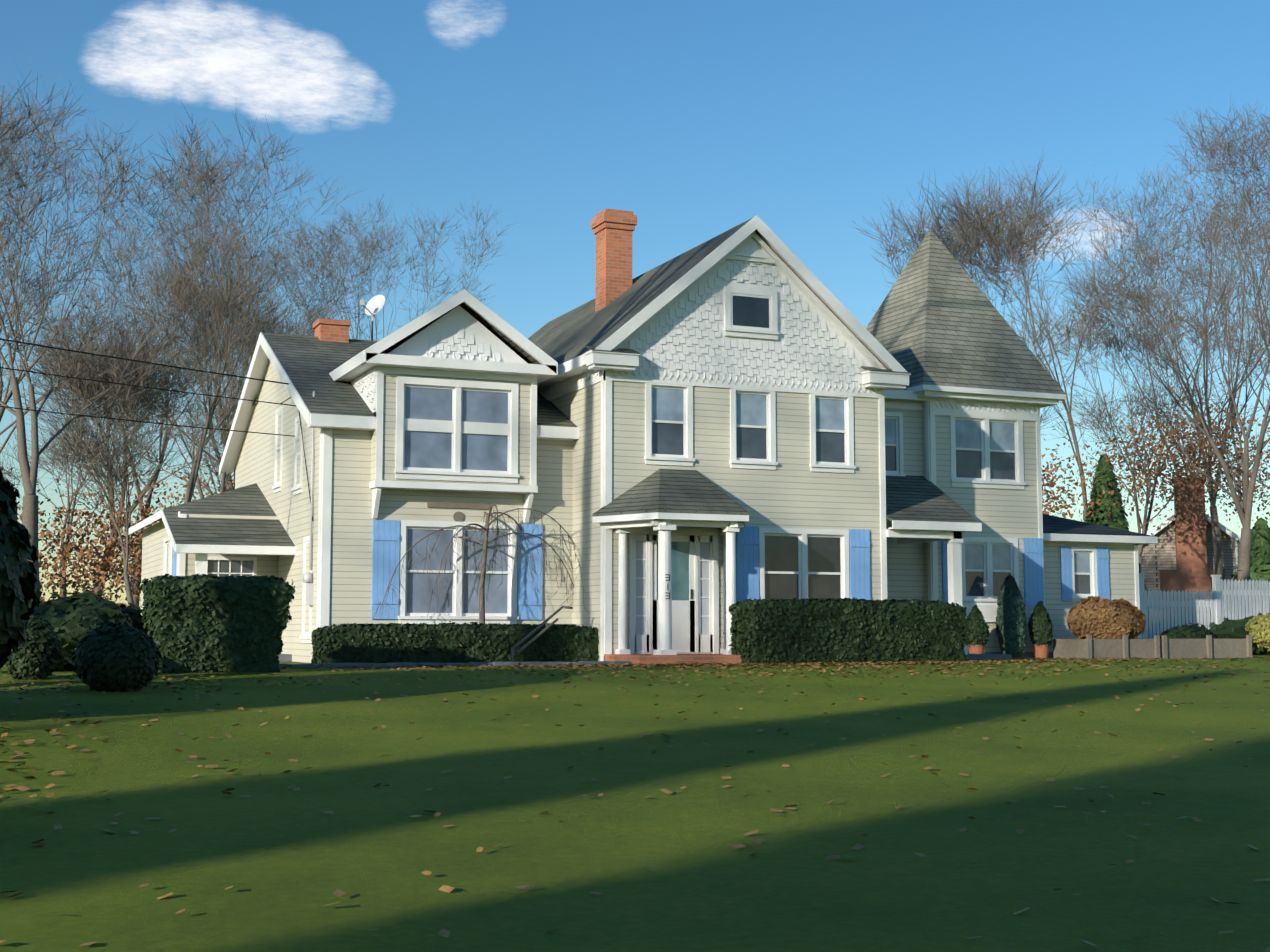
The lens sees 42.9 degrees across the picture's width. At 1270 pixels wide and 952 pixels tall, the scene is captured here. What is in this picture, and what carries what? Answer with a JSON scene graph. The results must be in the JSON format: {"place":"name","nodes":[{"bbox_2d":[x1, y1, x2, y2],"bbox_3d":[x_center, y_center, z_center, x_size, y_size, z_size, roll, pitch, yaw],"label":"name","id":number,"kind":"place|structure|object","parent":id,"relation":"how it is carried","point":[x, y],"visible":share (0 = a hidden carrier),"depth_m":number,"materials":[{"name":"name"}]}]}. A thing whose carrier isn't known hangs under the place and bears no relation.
{"place":"outdoors","nodes":[
{"label":"outdoors","id":0,"kind":"place"},
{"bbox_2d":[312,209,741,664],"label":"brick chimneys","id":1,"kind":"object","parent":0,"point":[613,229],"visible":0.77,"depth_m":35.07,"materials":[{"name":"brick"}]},
{"bbox_2d":[0,655,1269,951],"bbox_3d":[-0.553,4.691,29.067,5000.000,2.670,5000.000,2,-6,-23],"label":"lawn ground","id":2,"kind":"structure","parent":0,"point":[278,855],"depth_m":10.94,"materials":[{"name":"green plant"}]},
{"bbox_2d":[0,468,42,668],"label":"evergreen tree","id":3,"kind":"object","parent":2,"relation":"on","point":[19,580],"visible":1,"depth_m":16.44,"materials":[{"name":"green plant"}]},
{"bbox_2d":[5,615,61,679],"bbox_3d":[-8.083,2.341,21.696,0.762,0.949,0.755,2,-6,-23],"label":"dark shrub","id":4,"kind":"object","parent":2,"relation":"on","point":[37,656],"visible":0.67,"depth_m":21.49,"materials":[{"name":"green plant"}]},
{"bbox_2d":[0,193,75,403],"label":"bare tree","id":5,"kind":"object","parent":2,"relation":"on","point":[26,268],"visible":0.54,"depth_m":71.31,"materials":[{"name":"brown plant"}]},
{"bbox_2d":[0,91,99,453],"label":"bare tree","id":6,"kind":"object","parent":2,"relation":"on","point":[15,426],"visible":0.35,"depth_m":100.96,"materials":[{"name":"brown plant"}]},
{"bbox_2d":[28,589,148,670],"bbox_3d":[-8.626,2.451,24.736,2.398,1.445,2.407,-4,-7,36],"label":"shrub","id":7,"kind":"object","parent":2,"relation":"on","point":[74,619],"visible":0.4,"depth_m":24.16,"materials":[{"name":"green plant"}]},
{"bbox_2d":[0,53,192,600],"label":"bare tree","id":8,"kind":"object","parent":2,"relation":"on","point":[30,502],"visible":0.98,"depth_m":45.37,"materials":[{"name":"brown plant"}]},
{"bbox_2d":[0,80,193,434],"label":"bare tree","id":9,"kind":"object","parent":2,"relation":"on","point":[19,378],"visible":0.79,"depth_m":52.63,"materials":[{"name":"brown plant"}]},
{"bbox_2d":[0,283,211,596],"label":"bare tree","id":10,"kind":"object","parent":2,"relation":"on","point":[69,502],"visible":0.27,"depth_m":60.12,"materials":[{"name":"brown plant"}]},
{"bbox_2d":[71,622,161,691],"bbox_3d":[-6.449,2.271,20.121,1.088,0.917,1.064,2,-6,-23],"label":"round shrub","id":11,"kind":"object","parent":2,"relation":"on","point":[113,656],"visible":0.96,"depth_m":19.80,"materials":[{"name":"green plant"}]},
{"bbox_2d":[15,295,226,606],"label":"bare tree","id":12,"kind":"object","parent":2,"relation":"on","point":[86,388],"visible":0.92,"depth_m":49.34,"materials":[{"name":"brown plant"}]},
{"bbox_2d":[12,203,278,596],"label":"bare tree","id":13,"kind":"object","parent":2,"relation":"on","point":[114,274],"visible":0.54,"depth_m":74.09,"materials":[{"name":"brown plant"}]},
{"bbox_2d":[47,165,297,605],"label":"bare tree","id":14,"kind":"object","parent":2,"relation":"on","point":[148,500],"visible":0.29,"depth_m":95.36,"materials":[{"name":"brown plant"}]},
{"bbox_2d":[39,118,367,490],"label":"bare tree","id":15,"kind":"object","parent":2,"relation":"on","point":[220,223],"visible":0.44,"depth_m":90.29,"materials":[{"name":"brown plant"}]},
{"bbox_2d":[137,573,295,672],"bbox_3d":[-6.290,2.227,24.228,2.171,1.506,1.723,2,-6,-23],"label":"yew hedge","id":16,"kind":"object","parent":2,"relation":"on","point":[198,623],"visible":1,"depth_m":23.58,"materials":[{"name":"green plant"}]},
{"bbox_2d":[63,206,370,498],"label":"bare tree","id":17,"kind":"object","parent":2,"relation":"on","point":[225,478],"visible":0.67,"depth_m":69.74,"materials":[{"name":"brown plant"}]},
{"bbox_2d":[144,272,316,494],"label":"bare tree","id":18,"kind":"object","parent":2,"relation":"on","point":[213,356],"visible":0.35,"depth_m":71.76,"materials":[{"name":"brown plant"}]},
{"bbox_2d":[118,100,368,502],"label":"bare tree","id":19,"kind":"object","parent":2,"relation":"on","point":[197,181],"visible":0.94,"depth_m":60.19,"materials":[{"name":"brown plant"}]},
{"bbox_2d":[166,202,357,493],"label":"bare tree","id":20,"kind":"object","parent":2,"relation":"on","point":[331,308],"visible":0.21,"depth_m":110.65,"materials":[{"name":"brown plant"}]},
{"bbox_2d":[240,213,429,370],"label":"bare tree","id":21,"kind":"object","parent":2,"relation":"on","point":[295,277],"visible":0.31,"depth_m":115.52,"materials":[{"name":"brown plant"}]},
{"bbox_2d":[273,195,515,340],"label":"bare tree","id":22,"kind":"object","parent":2,"relation":"on","point":[337,236],"visible":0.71,"depth_m":101.25,"materials":[{"name":"brown plant"}]},
{"bbox_2d":[310,621,598,663],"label":"low hedge","id":23,"kind":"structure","parent":2,"relation":"on","point":[452,642],"depth_m":28.40,"materials":[{"name":"green plant"}]},
{"bbox_2d":[278,661,631,667],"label":"flagstones","id":24,"kind":"object","parent":2,"relation":"on","point":[393,664],"visible":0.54,"depth_m":26.99,"materials":[{"name":"grey stone"}]},
{"bbox_2d":[372,504,589,623],"bbox_3d":[-2.868,1.988,29.593,4.045,2.867,3.423,-1,-6,10],"label":"weeping cherry","id":25,"kind":"object","parent":2,"relation":"on","point":[485,543],"visible":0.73,"depth_m":29.55,"materials":[{"name":"brown plant"}]},
{"bbox_2d":[511,606,572,661],"bbox_3d":[-1.630,2.828,28.820,1.242,1.044,0.213,3,-6,-29],"label":"handrail","id":26,"kind":"object","parent":2,"relation":"on","point":[513,648],"visible":0.92,"depth_m":28.74,"materials":[{"name":"black metal"}]},
{"bbox_2d":[0,657,1269,951],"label":"fallen leaves","id":27,"kind":"object","parent":2,"relation":"on","point":[626,665],"visible":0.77,"depth_m":21.08,"materials":[{"name":"brown plant"}]},
{"bbox_2d":[128,215,1157,660],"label":"house trim","id":28,"kind":"structure","parent":2,"relation":"on","point":[672,627],"depth_m":30.29,"materials":[{"name":"white wood"}]},
{"bbox_2d":[0,338,312,520],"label":"utility wires","id":29,"kind":"object","parent":28,"relation":"attached to","point":[158,389],"visible":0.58,"depth_m":28.88,"materials":[{"name":"black rubber"}]},
{"bbox_2d":[207,560,252,576],"bbox_3d":[-8.114,2.210,32.350,0.900,1.050,0.001,2,-6,-23],"label":"window","id":30,"kind":"structure","parent":28,"relation":"attached to","point":[247,566],"depth_m":32.40,"materials":[{"name":"grey glass"}]},
{"bbox_2d":[303,391,314,605],"bbox_3d":[-5.981,0.400,29.724,0.160,3.950,0.260,2,-6,-23],"label":"electric meter","id":31,"kind":"object","parent":28,"relation":"attached to","point":[307,577],"visible":0.94,"depth_m":29.63,"materials":[{"name":"grey metal"}]},
{"bbox_2d":[404,387,507,612],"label":"window panes","id":32,"kind":"structure","parent":28,"relation":"in","point":[423,449],"depth_m":29.94,"materials":[{"name":"glass"}]},
{"bbox_2d":[167,296,840,599],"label":"windows","id":33,"kind":"structure","parent":28,"relation":"in","point":[781,553],"depth_m":30.98,"materials":[{"name":"glass"}]},
{"bbox_2d":[665,574,669,598],"bbox_3d":[0.574,1.942,28.366,0.084,0.434,0.004,2,-6,-23],"label":"house number","id":34,"kind":"object","parent":28,"relation":"attached to","point":[667,585],"visible":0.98,"depth_m":28.36,"materials":[{"name":"black metal"}]},
{"bbox_2d":[652,388,1089,595],"bbox_3d":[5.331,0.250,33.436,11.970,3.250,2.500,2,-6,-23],"label":"window panes","id":35,"kind":"structure","parent":28,"relation":"in","point":[667,404],"depth_m":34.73,"materials":[{"name":"glass"}]},
{"bbox_2d":[277,654,1011,661],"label":"house porch floors","id":36,"kind":"structure","parent":2,"relation":"on","point":[285,658],"depth_m":32.15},
{"bbox_2d":[604,652,1052,660],"bbox_3d":[3.260,3.753,32.255,19.092,0.460,2.712,2,-6,-23],"label":"house foundation","id":37,"kind":"object","parent":2,"relation":"on","point":[1031,654],"visible":0.08,"depth_m":35.20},
{"bbox_2d":[725,597,967,664],"bbox_3d":[3.850,2.824,29.373,4.551,1.231,1.317,2,-6,-23],"label":"hedge","id":38,"kind":"object","parent":2,"relation":"on","point":[796,630],"visible":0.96,"depth_m":28.77,"materials":[{"name":"green plant"}]},
{"bbox_2d":[968,645,984,653],"bbox_3d":[7.155,3.689,33.879,0.368,0.300,0.368,2,-6,-23],"label":"plant pot","id":39,"kind":"object","parent":2,"relation":"on","point":[974,650],"visible":0.58,"depth_m":33.75,"materials":[{"name":"ceramic"}]},
{"bbox_2d":[964,605,989,648],"bbox_3d":[7.149,3.189,33.927,0.554,0.976,0.571,2,-6,-23],"label":"potted evergreen shrub","id":40,"kind":"object","parent":39,"relation":"in","point":[976,630],"visible":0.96,"depth_m":33.77,"materials":[{"name":"green plant"}]},
{"bbox_2d":[854,147,1111,372],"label":"bare tree","id":41,"kind":"object","parent":2,"relation":"on","point":[977,245],"visible":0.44,"depth_m":49.27,"materials":[{"name":"brown plant"}]},
{"bbox_2d":[995,574,1026,657],"bbox_3d":[8.021,3.049,34.557,0.728,1.895,0.654,2,-6,-23],"label":"columnar juniper","id":42,"kind":"object","parent":2,"relation":"on","point":[1011,626],"depth_m":34.34,"materials":[{"name":"green plant"}]},
{"bbox_2d":[1033,644,1049,658],"bbox_3d":[8.742,3.774,34.768,0.368,0.300,0.368,2,-6,-23],"label":"plant pot","id":43,"kind":"object","parent":2,"relation":"on","point":[1041,651],"visible":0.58,"depth_m":34.64,"materials":[{"name":"ceramic"}]},
{"bbox_2d":[1027,601,1052,646],"bbox_3d":[8.727,3.216,34.814,0.536,1.057,0.552,2,-6,-23],"label":"potted evergreen shrub","id":44,"kind":"object","parent":43,"relation":"in","point":[1040,626],"visible":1,"depth_m":34.67,"materials":[{"name":"green plant"}]},
{"bbox_2d":[1040,394,1074,435],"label":"bare tree","id":45,"kind":"object","parent":2,"relation":"on","point":[1049,415],"visible":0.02,"depth_m":62.74,"materials":[{"name":"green plant"}]},
{"bbox_2d":[920,157,1220,521],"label":"bare tree","id":46,"kind":"object","parent":2,"relation":"on","point":[1077,453],"visible":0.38,"depth_m":80.60,"materials":[{"name":"brown plant"}]},
{"bbox_2d":[1084,454,1151,624],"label":"evergreen tree","id":47,"kind":"object","parent":2,"relation":"on","point":[1107,501],"visible":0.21,"depth_m":63.32,"materials":[{"name":"green plant"}]},
{"bbox_2d":[1035,245,1262,572],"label":"bare tree","id":48,"kind":"object","parent":2,"relation":"on","point":[1132,413],"visible":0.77,"depth_m":71.76,"materials":[{"name":"brown plant"}]},
{"bbox_2d":[1031,155,1269,474],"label":"bare tree","id":49,"kind":"object","parent":2,"relation":"on","point":[1162,277],"visible":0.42,"depth_m":100.68,"materials":[{"name":"brown plant"}]},
{"bbox_2d":[1053,635,1251,658],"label":"wood planter boxes","id":50,"kind":"object","parent":2,"relation":"on","point":[1125,647],"visible":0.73,"depth_m":34.62,"materials":[{"name":"beige wood"}]},
{"bbox_2d":[1066,596,1145,638],"bbox_3d":[10.102,3.163,34.829,1.907,1.180,1.250,2,-6,-23],"label":"dry hydrangea","id":51,"kind":"object","parent":50,"relation":"on","point":[1096,617],"visible":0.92,"depth_m":34.38,"materials":[{"name":"brown plant"}]},
{"bbox_2d":[1040,184,1269,606],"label":"bare tree","id":52,"kind":"object","parent":2,"relation":"on","point":[1245,513],"visible":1,"depth_m":58.77,"materials":[{"name":"brown plant"}]},
{"bbox_2d":[1083,111,1269,579],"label":"bare tree","id":53,"kind":"object","parent":2,"relation":"on","point":[1218,568],"visible":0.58,"depth_m":80.40,"materials":[{"name":"brown plant"}]},
{"bbox_2d":[1160,622,1217,638],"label":"hedge","id":54,"kind":"object","parent":2,"relation":"on","point":[1193,631],"visible":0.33,"depth_m":38.19,"materials":[{"name":"green plant"}]},
{"bbox_2d":[1141,520,1237,618],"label":"neighbour walls","id":55,"kind":"structure","parent":2,"relation":"on","point":[1157,557],"depth_m":80.81,"materials":[{"name":"grey wood"}]},
{"bbox_2d":[1147,513,1239,569],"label":"trim","id":56,"kind":"structure","parent":55,"relation":"attached to","point":[1169,520],"depth_m":79.97,"materials":[{"name":"white wood"}]},
{"bbox_2d":[1237,541,1239,558],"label":"neighbour window glass","id":57,"kind":"object","parent":55,"relation":"in","point":[1238,544],"depth_m":79.89,"materials":[{"name":"grey glass"}]},
{"bbox_2d":[1138,175,1269,508],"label":"bare tree","id":58,"kind":"object","parent":2,"relation":"on","point":[1234,413],"visible":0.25,"depth_m":124.84,"materials":[{"name":"brown plant"}]},
{"bbox_2d":[1139,573,1269,638],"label":"white picket fence","id":59,"kind":"object","parent":2,"relation":"on","point":[1215,603],"visible":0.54,"depth_m":40.41,"materials":[{"name":"white wood"}]},
{"bbox_2d":[1148,607,1269,654],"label":"round hedge","id":60,"kind":"object","parent":2,"relation":"on","point":[1226,628],"visible":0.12,"depth_m":40.48,"materials":[{"name":"green plant"}]},
{"bbox_2d":[1155,100,1269,389],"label":"bare tree","id":61,"kind":"object","parent":2,"relation":"on","point":[1225,147],"visible":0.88,"depth_m":68.30,"materials":[{"name":"brown plant"}]},
{"bbox_2d":[1156,194,1269,487],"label":"bare tree","id":62,"kind":"object","parent":2,"relation":"on","point":[1262,405],"visible":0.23,"depth_m":95.59,"materials":[{"name":"brown plant"}]},
{"bbox_2d":[1223,518,1269,610],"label":"evergreen tree","id":63,"kind":"object","parent":2,"relation":"on","point":[1260,556],"visible":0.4,"depth_m":63.52,"materials":[{"name":"green plant"}]},
{"bbox_2d":[1245,612,1269,650],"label":"yellow shrub","id":64,"kind":"object","parent":2,"relation":"on","point":[1257,628],"visible":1,"depth_m":38.57,"materials":[{"name":"yellow plant"}]},
{"bbox_2d":[0,0,1269,606],"label":"sky","id":65,"kind":"structure","parent":0,"point":[698,119],"materials":[{"name":"blue"}]},
{"bbox_2d":[1,378,1269,607],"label":"hanging autumn leaves","id":66,"kind":"object","parent":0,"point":[107,564],"visible":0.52,"depth_m":62.42,"materials":[{"name":"brown plant"}]},
{"bbox_2d":[140,360,1134,662],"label":"house siding walls","id":67,"kind":"structure","parent":0,"point":[790,490],"depth_m":30.83,"materials":[{"name":"beige wood"}]},
{"bbox_2d":[427,502,489,521],"bbox_3d":[-3.278,0.679,30.062,1.200,0.359,0.030,2,-6,-23],"label":"wall plaque","id":68,"kind":"object","parent":67,"relation":"attached to","point":[458,516],"visible":0.9,"depth_m":30.05,"materials":[{"name":"beige wood"}]},
{"bbox_2d":[155,218,979,545],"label":"house roofs","id":69,"kind":"structure","parent":67,"relation":"on","point":[309,364],"depth_m":31.85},
{"bbox_2d":[371,321,372,340],"bbox_3d":[-5.656,-3.118,34.810,0.039,0.450,0.039,2,-6,-23],"label":"satellite dish mast","id":70,"kind":"object","parent":69,"relation":"on","point":[371,330],"visible":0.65,"depth_m":34.80,"materials":[{"name":"grey metal"}]},
{"bbox_2d":[360,295,384,320],"bbox_3d":[-5.686,-3.640,34.803,0.559,0.595,0.497,2,-6,-23],"label":"satellite dish","id":71,"kind":"object","parent":70,"relation":"on","point":[374,306],"visible":0.96,"depth_m":34.91,"materials":[{"name":"white metal"}]},
{"bbox_2d":[172,520,1109,619],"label":"window shutters","id":72,"kind":"object","parent":67,"relation":"attached to","point":[386,549],"visible":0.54,"depth_m":30.52,"materials":[{"name":"blue wood"}]},
{"bbox_2d":[636,541,708,634],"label":"sidelight windows","id":73,"kind":"structure","parent":67,"relation":"in","point":[641,588],"depth_m":29.74,"materials":[{"name":"white glass"}]},
{"bbox_2d":[351,245,1039,415],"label":"fishscale shingles","id":74,"kind":"object","parent":67,"relation":"attached to","point":[682,337],"visible":0.69,"depth_m":30.72,"materials":[{"name":"white wood"}]},
{"bbox_2d":[1043,514,1150,535],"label":"roof","id":75,"kind":"structure","parent":67,"relation":"on","point":[1055,524],"depth_m":37.23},
{"bbox_2d":[657,541,688,600],"bbox_3d":[0.700,1.758,29.945,0.670,1.090,0.001,2,-6,-23],"label":"door glass","id":76,"kind":"object","parent":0,"point":[680,569],"visible":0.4,"depth_m":30.00,"materials":[{"name":"teal glass"}]},
{"bbox_2d":[866,229,1065,393],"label":"turret roof","id":77,"kind":"structure","parent":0,"point":[938,319],"depth_m":35.98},
{"bbox_2d":[1160,477,1224,616],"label":"neighbour chimney","id":78,"kind":"object","parent":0,"point":[1191,572],"visible":0.38,"depth_m":79.71,"materials":[{"name":"red brick"}]}
]}

